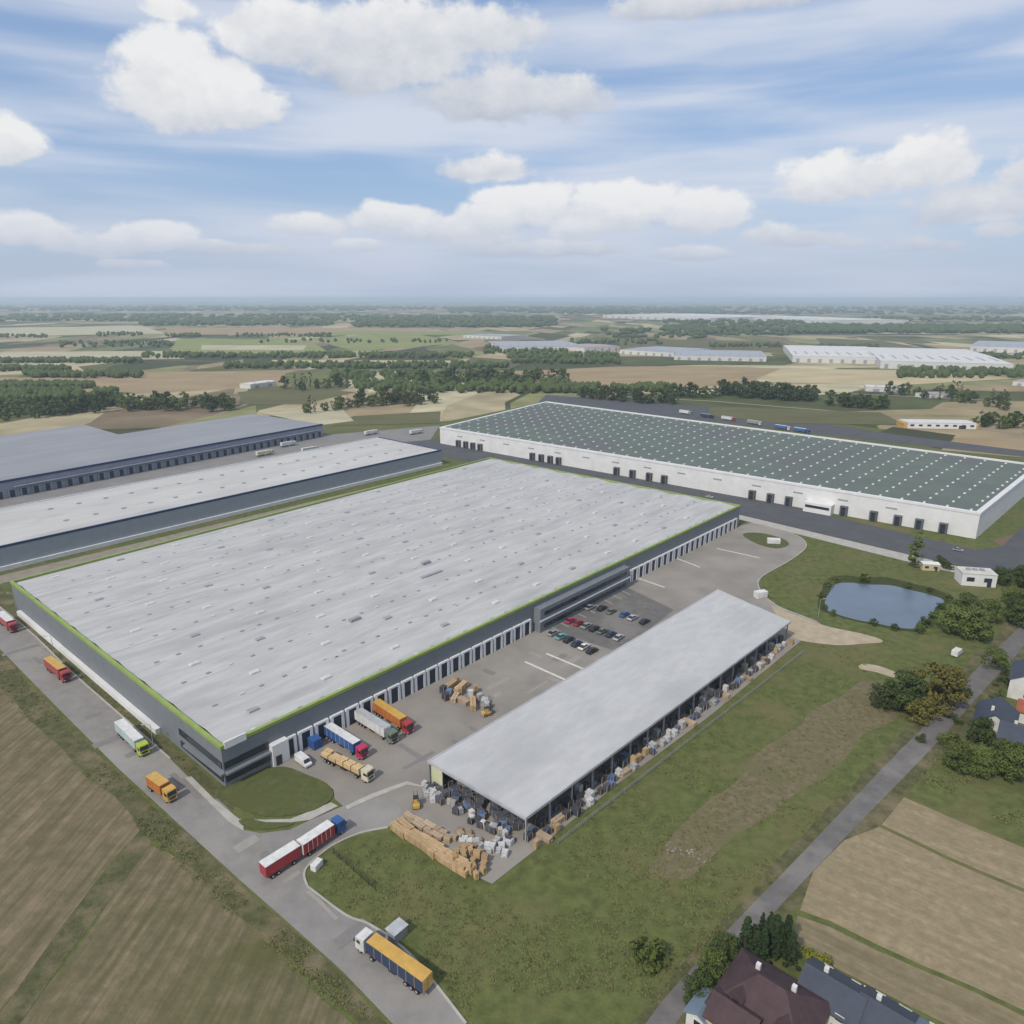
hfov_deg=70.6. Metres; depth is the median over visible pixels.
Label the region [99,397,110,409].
broadleaf tree
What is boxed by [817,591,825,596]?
bush
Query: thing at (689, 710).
crate
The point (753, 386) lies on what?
broadleaf tree
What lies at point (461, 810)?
wrapped load
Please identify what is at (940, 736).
bush
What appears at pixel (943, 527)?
dock door
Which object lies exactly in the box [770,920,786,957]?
conifer tree
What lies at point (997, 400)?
broadleaf tree
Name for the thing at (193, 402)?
broadleaf tree
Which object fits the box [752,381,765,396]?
broadleaf tree
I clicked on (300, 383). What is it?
broadleaf tree
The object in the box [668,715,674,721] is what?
crate
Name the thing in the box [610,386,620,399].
broadleaf tree
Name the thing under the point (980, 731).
broadleaf tree
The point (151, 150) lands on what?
sky
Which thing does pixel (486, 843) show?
bulk bag
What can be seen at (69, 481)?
dock door
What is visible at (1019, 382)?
industrial hall
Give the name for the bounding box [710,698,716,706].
bulk bag
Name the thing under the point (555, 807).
crate
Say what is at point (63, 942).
field track
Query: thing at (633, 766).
bulk bag
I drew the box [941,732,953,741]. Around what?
bush
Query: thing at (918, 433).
field
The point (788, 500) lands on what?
dock door
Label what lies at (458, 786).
crate
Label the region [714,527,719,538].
dock door
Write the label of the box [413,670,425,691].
dock door
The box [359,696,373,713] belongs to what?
dock door
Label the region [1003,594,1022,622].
broadleaf tree
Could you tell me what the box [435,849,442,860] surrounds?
timber pack
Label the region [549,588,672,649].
car park
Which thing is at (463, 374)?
broadleaf tree
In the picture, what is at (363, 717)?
lorry
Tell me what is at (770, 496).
dock door
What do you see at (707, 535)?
dock door
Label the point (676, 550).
dock door
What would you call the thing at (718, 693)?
crate
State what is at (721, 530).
dock door
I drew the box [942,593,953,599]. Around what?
bush
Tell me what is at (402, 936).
door
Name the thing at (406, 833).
timber pack
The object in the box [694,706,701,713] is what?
bulk bag
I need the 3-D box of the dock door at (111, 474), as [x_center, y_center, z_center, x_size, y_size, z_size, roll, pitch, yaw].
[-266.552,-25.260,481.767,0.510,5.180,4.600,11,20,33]
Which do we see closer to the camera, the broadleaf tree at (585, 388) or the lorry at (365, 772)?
the lorry at (365, 772)
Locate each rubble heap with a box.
[668,842,682,856]
[680,849,693,855]
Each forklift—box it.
[412,791,419,809]
[481,703,494,716]
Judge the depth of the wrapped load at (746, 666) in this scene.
232.15 m
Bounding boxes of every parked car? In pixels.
[547,629,559,636]
[555,633,567,639]
[562,636,574,642]
[565,617,576,623]
[570,640,582,647]
[572,620,584,626]
[578,643,589,650]
[580,622,592,628]
[585,604,595,610]
[585,647,598,654]
[588,625,600,631]
[596,605,607,611]
[596,628,608,634]
[604,631,616,637]
[606,608,616,614]
[613,634,624,640]
[619,611,629,617]
[627,614,638,620]
[639,618,649,624]
[952,547,962,551]
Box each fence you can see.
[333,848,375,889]
[558,649,804,842]
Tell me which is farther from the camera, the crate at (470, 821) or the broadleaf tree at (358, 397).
the broadleaf tree at (358, 397)
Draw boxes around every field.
[0,326,162,335]
[0,351,183,358]
[0,365,82,374]
[0,377,138,381]
[0,689,138,1009]
[20,845,351,1023]
[80,370,288,391]
[166,327,445,334]
[172,339,325,353]
[201,345,306,349]
[237,385,354,403]
[262,409,353,424]
[271,331,498,338]
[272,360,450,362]
[312,335,460,350]
[333,411,439,424]
[455,357,519,370]
[515,366,781,391]
[619,338,789,351]
[709,407,896,424]
[758,369,1013,384]
[794,916,1023,1023]
[800,827,1023,1009]
[816,338,920,347]
[881,427,954,448]
[882,797,1023,887]
[942,438,1023,456]
[994,535,1012,545]
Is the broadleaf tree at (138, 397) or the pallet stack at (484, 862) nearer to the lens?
the pallet stack at (484, 862)
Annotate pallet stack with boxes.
[443,833,451,843]
[451,833,456,841]
[451,852,457,859]
[452,848,459,854]
[457,829,464,837]
[458,863,464,870]
[460,848,466,855]
[461,841,468,848]
[464,861,471,874]
[467,847,473,857]
[470,856,476,863]
[471,842,478,848]
[473,684,477,693]
[473,848,480,860]
[473,869,478,880]
[479,864,486,875]
[480,859,487,867]
[481,852,488,861]
[533,837,539,849]
[553,822,559,832]
[630,754,637,763]
[636,753,641,762]
[642,746,648,756]
[788,638,793,645]
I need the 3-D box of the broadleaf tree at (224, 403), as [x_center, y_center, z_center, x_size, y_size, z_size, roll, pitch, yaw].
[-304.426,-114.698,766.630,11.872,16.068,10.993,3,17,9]
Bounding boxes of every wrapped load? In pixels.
[446,797,451,805]
[450,799,456,807]
[458,805,463,814]
[467,689,473,697]
[468,808,474,814]
[476,692,483,702]
[484,700,489,709]
[491,822,497,833]
[497,826,502,835]
[502,828,508,836]
[574,782,582,792]
[653,727,660,737]
[659,738,665,747]
[666,728,671,735]
[678,719,685,729]
[698,695,705,703]
[700,689,705,695]
[708,688,713,695]
[722,684,728,691]
[741,662,747,671]
[756,661,762,670]
[768,642,773,650]
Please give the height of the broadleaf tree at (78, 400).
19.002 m
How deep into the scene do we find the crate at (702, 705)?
209.53 m
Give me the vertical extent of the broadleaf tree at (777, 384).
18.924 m
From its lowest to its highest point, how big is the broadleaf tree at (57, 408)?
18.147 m
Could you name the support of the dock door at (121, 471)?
in the warehouse at (40, 461)
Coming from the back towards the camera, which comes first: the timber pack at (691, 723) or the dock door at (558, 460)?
the dock door at (558, 460)
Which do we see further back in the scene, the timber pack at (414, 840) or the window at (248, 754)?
the window at (248, 754)
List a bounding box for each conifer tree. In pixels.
[737,916,755,951]
[746,924,757,955]
[749,930,765,958]
[755,927,771,964]
[757,912,765,930]
[766,911,773,929]
[766,915,776,955]
[768,914,782,960]
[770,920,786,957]
[778,915,794,960]
[782,931,800,970]
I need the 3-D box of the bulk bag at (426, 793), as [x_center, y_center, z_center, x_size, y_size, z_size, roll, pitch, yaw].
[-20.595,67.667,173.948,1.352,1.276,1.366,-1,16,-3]
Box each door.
[0,490,4,499]
[7,488,16,497]
[19,486,28,495]
[31,484,40,492]
[43,482,51,490]
[54,479,63,488]
[65,477,74,485]
[76,475,84,483]
[87,473,95,481]
[97,472,105,479]
[107,470,115,477]
[117,468,124,475]
[127,466,134,474]
[137,464,143,472]
[146,463,153,470]
[155,461,162,468]
[164,459,170,466]
[173,458,179,465]
[181,456,187,463]
[190,454,196,461]
[198,453,204,460]
[206,451,212,458]
[214,450,220,457]
[222,449,227,455]
[229,447,235,454]
[237,446,242,452]
[244,444,249,451]
[251,443,256,449]
[259,442,263,448]
[265,440,270,447]
[272,439,277,445]
[276,754,282,765]
[286,733,297,755]
[296,841,303,854]
[297,725,312,750]
[311,432,315,438]
[314,718,328,738]
[314,738,321,750]
[317,431,321,436]
[329,710,344,728]
[345,703,358,726]
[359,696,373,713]
[374,689,387,702]
[387,683,400,704]
[400,930,404,940]
[401,676,413,698]
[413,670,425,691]
[423,973,432,993]
[426,664,437,685]
[438,659,449,679]
[449,653,460,673]
[455,440,460,446]
[461,648,471,667]
[463,441,467,448]
[470,442,475,449]
[472,643,482,662]
[477,443,482,450]
[482,637,492,656]
[493,633,502,651]
[503,628,512,646]
[512,623,521,641]
[522,619,530,636]
[529,452,534,460]
[538,454,543,461]
[547,455,552,463]
[555,457,561,465]
[613,467,619,475]
[629,469,635,478]
[631,566,637,580]
[638,563,643,577]
[644,560,650,574]
[645,472,652,481]
[650,557,656,571]
[656,555,661,568]
[660,475,667,484]
[662,552,667,565]
[668,549,673,562]
[673,546,678,559]
[679,544,684,556]
[684,541,689,553]
[689,539,694,551]
[695,536,699,548]
[700,534,704,546]
[705,531,709,543]
[709,529,714,541]
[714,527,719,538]
[719,524,723,536]
[723,522,728,533]
[728,520,732,531]
[732,518,736,529]
[748,490,755,499]
[766,493,774,503]
[784,496,792,506]
[839,505,848,516]
[868,510,877,521]
[892,514,902,526]
[914,518,923,530]
[938,522,948,534]
[987,580,991,586]
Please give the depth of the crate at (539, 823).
163.54 m
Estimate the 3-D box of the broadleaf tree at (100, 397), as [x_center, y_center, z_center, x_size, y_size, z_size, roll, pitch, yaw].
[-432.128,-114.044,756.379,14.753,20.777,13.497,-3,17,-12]
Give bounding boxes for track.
[0,831,151,1023]
[89,359,1023,434]
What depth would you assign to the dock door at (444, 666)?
227.79 m
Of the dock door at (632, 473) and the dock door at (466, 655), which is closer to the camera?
the dock door at (466, 655)
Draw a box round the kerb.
[0,522,810,1023]
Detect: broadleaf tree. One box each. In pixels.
[0,400,11,413]
[0,410,10,420]
[2,407,11,417]
[3,398,14,408]
[10,399,27,414]
[11,406,23,417]
[20,398,29,410]
[23,400,42,418]
[33,402,45,414]
[40,400,51,414]
[43,404,53,414]
[45,399,62,415]
[55,395,70,407]
[58,400,69,413]
[63,400,74,413]
[64,392,73,404]
[72,395,88,412]
[78,400,87,411]
[88,401,100,412]
[89,393,105,411]
[95,391,112,402]
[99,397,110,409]
[109,393,121,406]
[115,396,124,406]
[120,396,135,411]
[126,393,140,408]
[130,398,139,408]
[137,398,147,408]
[141,398,155,409]
[144,396,156,406]
[156,396,169,410]
[160,391,173,406]
[167,397,181,410]
[168,395,180,409]
[178,391,188,402]
[180,396,191,408]
[189,397,197,407]
[196,396,207,407]
[204,394,214,406]
[204,396,217,411]
[216,392,229,405]
[219,396,228,410]
[225,397,234,409]
[278,375,289,388]
[297,381,304,389]
[302,403,311,412]
[313,381,320,388]
[320,379,329,387]
[320,402,328,410]
[330,397,342,409]
[332,372,342,386]
[334,396,345,405]
[343,379,350,387]
[352,393,363,403]
[353,398,360,407]
[356,387,366,404]
[364,395,374,405]
[367,394,378,405]
[377,396,386,405]
[379,390,392,403]
[391,389,401,403]
[392,390,401,402]
[396,370,402,379]
[399,389,408,401]
[400,393,412,405]
[405,390,416,401]
[411,394,417,403]
[414,387,426,400]
[415,394,424,404]
[417,370,427,379]
[419,375,428,381]
[426,388,435,399]
[427,389,437,399]
[431,395,439,402]
[436,374,448,384]
[445,368,455,376]
[448,364,459,376]
[449,375,457,381]
[458,371,466,381]
[465,371,472,382]
[466,365,473,375]
[470,369,478,379]
[477,369,488,377]
[482,368,491,381]
[500,373,508,380]
[501,370,511,377]
[507,368,514,377]
[512,374,520,381]
[522,372,532,380]
[532,368,539,380]
[547,368,556,377]
[559,368,569,378]
[579,386,589,397]
[589,388,597,398]
[595,384,603,397]
[596,388,604,399]
[600,384,610,398]
[605,390,613,399]
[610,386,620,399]
[616,385,627,396]
[618,390,627,401]
[631,388,638,401]
[635,390,642,402]
[637,391,645,403]
[644,395,652,402]
[648,393,657,402]
[655,388,666,402]
[661,383,670,394]
[666,392,678,403]
[667,383,678,392]
[676,383,688,396]
[680,965,715,1004]
[684,386,694,397]
[685,382,696,394]
[694,385,700,396]
[695,944,730,982]
[701,385,711,396]
[707,929,740,960]
[711,385,721,395]
[717,379,729,392]
[718,384,727,393]
[723,382,734,394]
[728,381,740,394]
[736,386,744,396]
[738,376,749,392]
[743,386,752,397]
[748,380,757,393]
[748,383,759,397]
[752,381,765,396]
[755,382,765,397]
[758,383,770,398]
[759,384,774,399]
[774,382,783,392]
[776,382,790,400]
[780,383,792,399]
[788,390,799,400]
[795,385,805,399]
[799,384,814,399]
[803,389,814,401]
[810,388,820,399]
[823,390,837,405]
[836,392,849,403]
[840,393,850,406]
[842,392,857,407]
[852,394,865,407]
[856,396,865,407]
[864,394,871,407]
[867,397,877,407]
[867,678,905,709]
[870,397,880,409]
[877,395,887,407]
[878,395,890,407]
[881,669,929,712]
[884,381,895,394]
[896,386,907,394]
[901,382,912,394]
[903,696,942,726]
[906,662,970,715]
[913,387,921,393]
[919,389,928,397]
[932,604,976,633]
[936,665,970,691]
[941,740,976,773]
[943,384,956,396]
[947,592,982,609]
[955,606,995,640]
[957,391,968,402]
[962,388,970,400]
[966,716,996,746]
[967,391,979,402]
[967,742,996,772]
[968,755,998,779]
[971,416,981,423]
[976,598,1006,621]
[980,413,991,426]
[980,646,1013,668]
[982,396,993,405]
[983,411,994,425]
[989,737,1009,757]
[990,746,1023,781]
[991,395,1000,406]
[991,411,999,424]
[993,565,1007,582]
[995,415,1005,428]
[997,741,1023,779]
[998,393,1008,404]
[998,573,1018,585]
[999,399,1011,409]
[1000,585,1021,601]
[1003,417,1011,427]
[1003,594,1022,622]
[1005,564,1023,585]
[1005,598,1023,627]
[1007,411,1023,427]
[1012,588,1023,600]
[1017,572,1023,585]
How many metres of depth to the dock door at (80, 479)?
465.91 m
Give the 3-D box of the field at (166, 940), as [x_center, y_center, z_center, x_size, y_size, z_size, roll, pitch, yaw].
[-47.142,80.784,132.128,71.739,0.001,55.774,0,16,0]
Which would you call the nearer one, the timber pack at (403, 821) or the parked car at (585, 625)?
the timber pack at (403, 821)
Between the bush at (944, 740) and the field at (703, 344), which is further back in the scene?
the field at (703, 344)
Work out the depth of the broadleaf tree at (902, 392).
888.76 m
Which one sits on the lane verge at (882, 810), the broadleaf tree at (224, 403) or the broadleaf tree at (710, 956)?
the broadleaf tree at (710, 956)
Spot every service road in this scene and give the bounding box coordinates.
[0,608,463,1023]
[407,439,1023,570]
[538,395,1023,456]
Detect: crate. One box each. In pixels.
[427,782,434,788]
[435,794,440,803]
[437,784,445,791]
[437,795,445,805]
[439,684,447,693]
[441,691,449,701]
[442,788,449,797]
[443,775,450,783]
[444,778,452,787]
[445,687,452,695]
[451,789,460,797]
[451,805,458,815]
[452,795,460,801]
[453,784,461,792]
[460,791,465,800]
[463,788,470,794]
[464,798,472,803]
[465,803,471,810]
[466,792,474,799]
[467,817,473,825]
[474,793,479,801]
[474,801,482,811]
[474,815,480,823]
[476,820,482,829]
[477,795,486,807]
[479,812,486,819]
[484,823,490,832]
[489,806,493,815]
[489,827,495,835]
[492,808,497,819]
[493,807,501,811]
[496,811,505,820]
[499,815,506,821]
[500,820,506,827]
[505,825,511,833]
[507,814,517,825]
[512,822,518,830]
[515,819,523,829]
[523,830,532,842]
[528,825,535,833]
[535,817,544,828]
[536,812,546,821]
[542,825,551,834]
[552,802,559,812]
[561,808,570,820]
[562,796,573,809]
[571,804,581,817]
[573,790,580,800]
[576,798,583,806]
[582,780,589,789]
[590,779,596,787]
[597,772,606,783]
[597,786,604,795]
[600,764,608,774]
[602,781,610,792]
[607,773,616,781]
[607,779,614,788]
[618,756,627,768]
[620,751,628,759]
[631,744,638,753]
[644,732,652,741]
[648,747,655,755]
[660,722,666,729]
[666,720,673,728]
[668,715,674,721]
[675,713,681,719]
[685,706,693,714]
[689,715,695,720]
[693,711,699,719]
[698,702,706,711]
[714,688,722,698]
[716,678,723,685]
[722,675,729,683]
[729,683,734,690]
[733,681,738,688]
[734,666,740,672]
[734,677,741,685]
[745,670,751,675]
[751,664,758,672]
[758,649,764,655]
[778,634,783,642]
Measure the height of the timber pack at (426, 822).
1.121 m
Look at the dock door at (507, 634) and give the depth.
249.26 m
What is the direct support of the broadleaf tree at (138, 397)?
on the ground at (454, 404)
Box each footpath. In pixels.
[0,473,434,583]
[184,776,336,830]
[346,781,421,808]
[739,515,955,571]
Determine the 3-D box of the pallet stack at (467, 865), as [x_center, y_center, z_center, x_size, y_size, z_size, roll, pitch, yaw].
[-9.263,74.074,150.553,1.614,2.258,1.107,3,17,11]
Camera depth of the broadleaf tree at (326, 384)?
957.84 m
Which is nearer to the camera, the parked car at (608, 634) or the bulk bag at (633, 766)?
the bulk bag at (633, 766)
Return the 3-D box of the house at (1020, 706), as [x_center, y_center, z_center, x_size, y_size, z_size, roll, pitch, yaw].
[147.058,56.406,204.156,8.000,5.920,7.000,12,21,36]
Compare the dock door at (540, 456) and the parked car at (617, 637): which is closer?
the parked car at (617, 637)
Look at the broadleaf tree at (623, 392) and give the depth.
831.63 m
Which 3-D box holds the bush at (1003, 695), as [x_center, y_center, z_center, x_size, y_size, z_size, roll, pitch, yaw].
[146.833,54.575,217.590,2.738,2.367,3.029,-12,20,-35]
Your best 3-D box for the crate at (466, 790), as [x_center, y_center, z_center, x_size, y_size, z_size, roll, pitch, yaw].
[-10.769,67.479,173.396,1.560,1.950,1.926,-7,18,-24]
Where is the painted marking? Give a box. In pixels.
[525,548,758,679]
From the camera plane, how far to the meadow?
159.92 m
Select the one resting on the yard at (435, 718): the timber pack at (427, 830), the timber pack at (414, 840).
the timber pack at (427, 830)
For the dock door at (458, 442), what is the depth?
580.27 m
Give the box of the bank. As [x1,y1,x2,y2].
[818,575,951,631]
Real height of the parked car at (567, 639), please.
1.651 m
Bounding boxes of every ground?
[0,301,1023,440]
[649,681,897,879]
[771,605,882,644]
[859,664,896,676]
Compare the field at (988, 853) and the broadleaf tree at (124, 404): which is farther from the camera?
the broadleaf tree at (124, 404)
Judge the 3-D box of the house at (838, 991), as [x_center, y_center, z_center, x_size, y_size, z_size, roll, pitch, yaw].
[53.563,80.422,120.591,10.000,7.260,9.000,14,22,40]
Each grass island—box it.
[218,767,332,816]
[239,819,292,829]
[743,533,788,547]
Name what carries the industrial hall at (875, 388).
on the ground at (454, 404)
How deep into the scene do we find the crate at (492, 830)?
161.30 m
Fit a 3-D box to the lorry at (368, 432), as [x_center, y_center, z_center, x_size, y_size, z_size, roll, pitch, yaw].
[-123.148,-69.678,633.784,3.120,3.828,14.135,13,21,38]
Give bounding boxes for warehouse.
[0,414,322,499]
[0,437,442,571]
[10,457,740,785]
[439,401,1023,538]
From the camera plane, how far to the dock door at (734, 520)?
374.46 m
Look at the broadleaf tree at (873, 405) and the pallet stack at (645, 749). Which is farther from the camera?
the broadleaf tree at (873, 405)
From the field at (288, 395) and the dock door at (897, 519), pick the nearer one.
the dock door at (897, 519)
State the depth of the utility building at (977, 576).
300.73 m
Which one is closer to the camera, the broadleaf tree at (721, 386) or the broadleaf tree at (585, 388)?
the broadleaf tree at (585, 388)
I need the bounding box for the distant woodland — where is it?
[0,305,1023,337]
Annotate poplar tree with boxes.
[307,395,312,413]
[908,530,924,567]
[949,380,955,400]
[998,389,1005,408]
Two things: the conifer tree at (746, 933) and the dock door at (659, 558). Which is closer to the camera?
the conifer tree at (746, 933)
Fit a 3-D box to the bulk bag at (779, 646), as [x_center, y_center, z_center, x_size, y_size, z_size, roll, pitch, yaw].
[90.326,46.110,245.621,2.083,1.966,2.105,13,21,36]
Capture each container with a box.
[307,733,321,750]
[753,589,767,598]
[767,537,780,543]
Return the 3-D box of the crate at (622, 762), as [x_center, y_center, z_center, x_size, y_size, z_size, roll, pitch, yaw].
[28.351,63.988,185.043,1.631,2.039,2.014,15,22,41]
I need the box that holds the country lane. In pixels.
[646,625,1023,1023]
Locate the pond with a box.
[825,583,943,628]
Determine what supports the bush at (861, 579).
on the bank
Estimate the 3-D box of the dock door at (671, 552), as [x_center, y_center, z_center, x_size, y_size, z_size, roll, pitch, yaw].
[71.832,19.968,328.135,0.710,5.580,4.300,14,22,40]
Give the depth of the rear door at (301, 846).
153.87 m
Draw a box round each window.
[178,728,222,768]
[180,741,223,781]
[224,742,268,768]
[226,755,270,781]
[544,583,625,627]
[545,572,626,614]
[693,1018,701,1023]
[805,504,828,510]
[967,577,974,581]
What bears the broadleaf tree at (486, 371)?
on the ground at (454, 404)
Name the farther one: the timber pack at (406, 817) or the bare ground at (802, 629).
the bare ground at (802, 629)
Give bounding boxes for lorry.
[0,611,18,632]
[43,655,71,682]
[114,718,150,756]
[145,771,177,802]
[256,449,273,456]
[280,441,296,446]
[296,815,346,856]
[301,446,318,450]
[320,747,374,782]
[324,722,368,759]
[353,927,432,994]
[354,707,398,743]
[364,430,378,435]
[373,698,414,733]
[409,429,422,434]
[679,410,692,414]
[700,413,713,418]
[721,416,735,420]
[747,419,761,425]
[774,424,790,430]
[793,427,809,433]
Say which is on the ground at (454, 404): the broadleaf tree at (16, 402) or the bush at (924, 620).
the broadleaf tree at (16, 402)
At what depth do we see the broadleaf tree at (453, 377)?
984.25 m
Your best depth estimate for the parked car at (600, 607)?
276.74 m
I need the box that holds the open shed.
[427,589,790,841]
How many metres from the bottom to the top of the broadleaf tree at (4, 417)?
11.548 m
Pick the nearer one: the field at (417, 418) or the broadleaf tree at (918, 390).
the field at (417, 418)
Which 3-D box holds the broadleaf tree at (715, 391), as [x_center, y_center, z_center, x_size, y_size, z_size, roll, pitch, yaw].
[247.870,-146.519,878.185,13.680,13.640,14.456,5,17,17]
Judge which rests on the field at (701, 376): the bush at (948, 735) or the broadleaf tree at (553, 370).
the broadleaf tree at (553, 370)
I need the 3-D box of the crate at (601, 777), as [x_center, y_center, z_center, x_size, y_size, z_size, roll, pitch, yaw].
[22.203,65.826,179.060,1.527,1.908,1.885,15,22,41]
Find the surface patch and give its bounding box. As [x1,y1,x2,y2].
[2,616,668,948]
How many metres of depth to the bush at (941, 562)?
322.91 m
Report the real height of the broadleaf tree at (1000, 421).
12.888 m
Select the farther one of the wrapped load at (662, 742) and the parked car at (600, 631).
the parked car at (600, 631)
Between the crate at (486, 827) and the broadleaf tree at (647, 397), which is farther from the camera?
the broadleaf tree at (647, 397)
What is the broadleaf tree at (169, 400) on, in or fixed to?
on the ground at (454, 404)
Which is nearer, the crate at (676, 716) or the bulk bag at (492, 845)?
the bulk bag at (492, 845)
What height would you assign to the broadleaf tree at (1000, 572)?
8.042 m
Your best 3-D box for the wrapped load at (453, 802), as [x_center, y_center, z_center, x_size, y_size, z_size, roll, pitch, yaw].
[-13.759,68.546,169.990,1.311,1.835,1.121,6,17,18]
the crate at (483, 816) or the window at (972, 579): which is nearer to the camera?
the crate at (483, 816)
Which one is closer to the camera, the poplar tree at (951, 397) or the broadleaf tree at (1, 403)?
the broadleaf tree at (1, 403)
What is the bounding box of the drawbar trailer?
[259,840,300,878]
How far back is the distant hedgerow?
1218.87 m
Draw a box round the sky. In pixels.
[0,0,1023,300]
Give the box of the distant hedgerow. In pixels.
[0,331,1023,401]
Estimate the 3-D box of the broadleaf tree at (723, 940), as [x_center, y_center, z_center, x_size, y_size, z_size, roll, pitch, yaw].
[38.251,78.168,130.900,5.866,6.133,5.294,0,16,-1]
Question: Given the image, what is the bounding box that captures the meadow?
[0,403,1023,1023]
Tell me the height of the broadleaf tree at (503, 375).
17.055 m
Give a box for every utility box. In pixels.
[310,857,322,871]
[385,917,408,944]
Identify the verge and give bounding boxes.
[0,586,233,809]
[0,652,386,1023]
[632,621,1023,1023]
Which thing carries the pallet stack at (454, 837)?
on the yard at (435, 718)
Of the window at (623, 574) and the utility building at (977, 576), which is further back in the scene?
the utility building at (977, 576)
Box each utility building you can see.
[920,561,940,570]
[954,566,998,587]
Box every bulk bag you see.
[422,783,427,790]
[424,790,428,797]
[430,796,434,803]
[461,835,468,839]
[472,837,479,842]
[477,841,483,848]
[481,696,487,705]
[484,841,489,850]
[486,846,491,853]
[488,842,495,852]
[494,835,500,844]
[495,846,501,854]
[498,841,504,847]
[501,848,508,857]
[503,836,508,846]
[508,838,512,846]
[584,788,594,798]
[585,796,593,806]
[615,767,622,776]
[630,761,637,770]
[648,741,656,748]
[663,734,670,742]
[671,728,677,736]
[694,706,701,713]
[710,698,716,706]
[768,653,774,659]
[775,644,781,651]
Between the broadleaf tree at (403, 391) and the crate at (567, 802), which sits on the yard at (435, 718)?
the crate at (567, 802)
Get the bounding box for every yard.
[0,426,438,507]
[269,523,821,883]
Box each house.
[682,987,712,1023]
[702,987,763,1023]
[704,947,830,1023]
[797,957,867,1023]
[859,985,919,1023]
[902,1005,933,1023]
[973,696,1019,740]
[996,719,1023,748]
[1007,659,1023,699]
[1016,698,1023,723]
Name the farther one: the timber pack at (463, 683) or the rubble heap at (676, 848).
the timber pack at (463, 683)
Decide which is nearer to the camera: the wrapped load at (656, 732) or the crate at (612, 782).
the crate at (612, 782)
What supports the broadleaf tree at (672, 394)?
on the meadow
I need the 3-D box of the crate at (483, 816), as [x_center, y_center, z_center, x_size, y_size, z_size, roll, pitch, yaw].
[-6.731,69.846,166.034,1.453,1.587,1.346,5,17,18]
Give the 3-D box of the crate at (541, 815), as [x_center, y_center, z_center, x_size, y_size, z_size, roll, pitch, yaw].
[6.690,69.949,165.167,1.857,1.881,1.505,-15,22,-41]
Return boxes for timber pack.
[390,820,406,839]
[396,816,414,829]
[402,828,418,839]
[403,815,413,820]
[404,810,415,818]
[407,831,426,849]
[411,828,422,834]
[412,819,425,831]
[414,815,423,821]
[415,836,431,852]
[420,833,437,840]
[422,819,435,829]
[424,827,432,836]
[425,843,437,859]
[426,836,444,847]
[427,824,441,830]
[430,830,443,841]
[431,841,445,853]
[435,828,447,834]
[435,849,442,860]
[437,854,452,869]
[445,678,458,688]
[445,856,458,873]
[446,850,468,863]
[450,692,459,703]
[451,865,468,878]
[454,680,467,691]
[457,695,469,706]
[467,861,475,875]
[470,696,475,711]
[536,830,552,843]
[550,813,564,826]
[620,767,630,777]
[683,717,696,727]
[722,691,730,698]
[743,674,752,680]
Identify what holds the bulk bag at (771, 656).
on the yard at (435, 718)
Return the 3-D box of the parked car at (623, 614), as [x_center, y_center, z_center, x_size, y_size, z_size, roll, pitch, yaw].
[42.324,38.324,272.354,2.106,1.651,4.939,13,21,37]
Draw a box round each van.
[294,751,311,767]
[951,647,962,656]
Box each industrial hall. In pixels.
[240,380,276,388]
[463,334,527,339]
[489,341,582,350]
[570,344,619,351]
[603,313,791,321]
[620,346,709,356]
[674,350,766,361]
[754,315,899,323]
[783,345,875,363]
[864,347,1013,370]
[864,384,908,392]
[896,419,978,428]
[915,391,950,397]
[970,341,1023,352]
[1012,379,1023,385]
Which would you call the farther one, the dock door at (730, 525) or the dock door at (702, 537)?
the dock door at (730, 525)
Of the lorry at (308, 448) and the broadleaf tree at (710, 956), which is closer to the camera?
the broadleaf tree at (710, 956)
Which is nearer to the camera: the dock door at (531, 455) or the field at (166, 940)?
the field at (166, 940)
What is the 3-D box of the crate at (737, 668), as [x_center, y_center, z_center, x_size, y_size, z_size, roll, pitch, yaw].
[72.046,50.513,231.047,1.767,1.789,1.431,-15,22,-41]
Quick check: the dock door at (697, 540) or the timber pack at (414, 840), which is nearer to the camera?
the timber pack at (414, 840)
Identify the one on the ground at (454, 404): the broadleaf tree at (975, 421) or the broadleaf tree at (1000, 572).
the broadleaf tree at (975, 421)
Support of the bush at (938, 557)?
on the meadow
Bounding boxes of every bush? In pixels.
[627,935,669,975]
[800,945,832,966]
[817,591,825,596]
[824,579,834,586]
[830,609,835,615]
[859,573,871,582]
[868,618,878,626]
[890,624,899,631]
[903,582,911,588]
[914,622,925,633]
[915,733,926,743]
[918,616,935,627]
[928,611,940,619]
[933,554,941,561]
[936,602,946,609]
[936,733,944,742]
[938,558,949,566]
[939,739,950,747]
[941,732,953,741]
[942,563,954,569]
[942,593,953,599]
[947,713,958,719]
[948,731,960,740]
[953,717,963,724]
[964,687,973,695]
[994,689,1006,697]
[997,676,1008,684]
[1001,667,1009,676]
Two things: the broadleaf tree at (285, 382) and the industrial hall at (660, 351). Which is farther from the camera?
the industrial hall at (660, 351)
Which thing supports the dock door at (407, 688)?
in the warehouse at (229, 654)
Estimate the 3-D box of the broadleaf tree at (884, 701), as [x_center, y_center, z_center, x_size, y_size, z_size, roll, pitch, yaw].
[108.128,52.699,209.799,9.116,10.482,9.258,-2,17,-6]
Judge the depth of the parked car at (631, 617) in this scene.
268.50 m

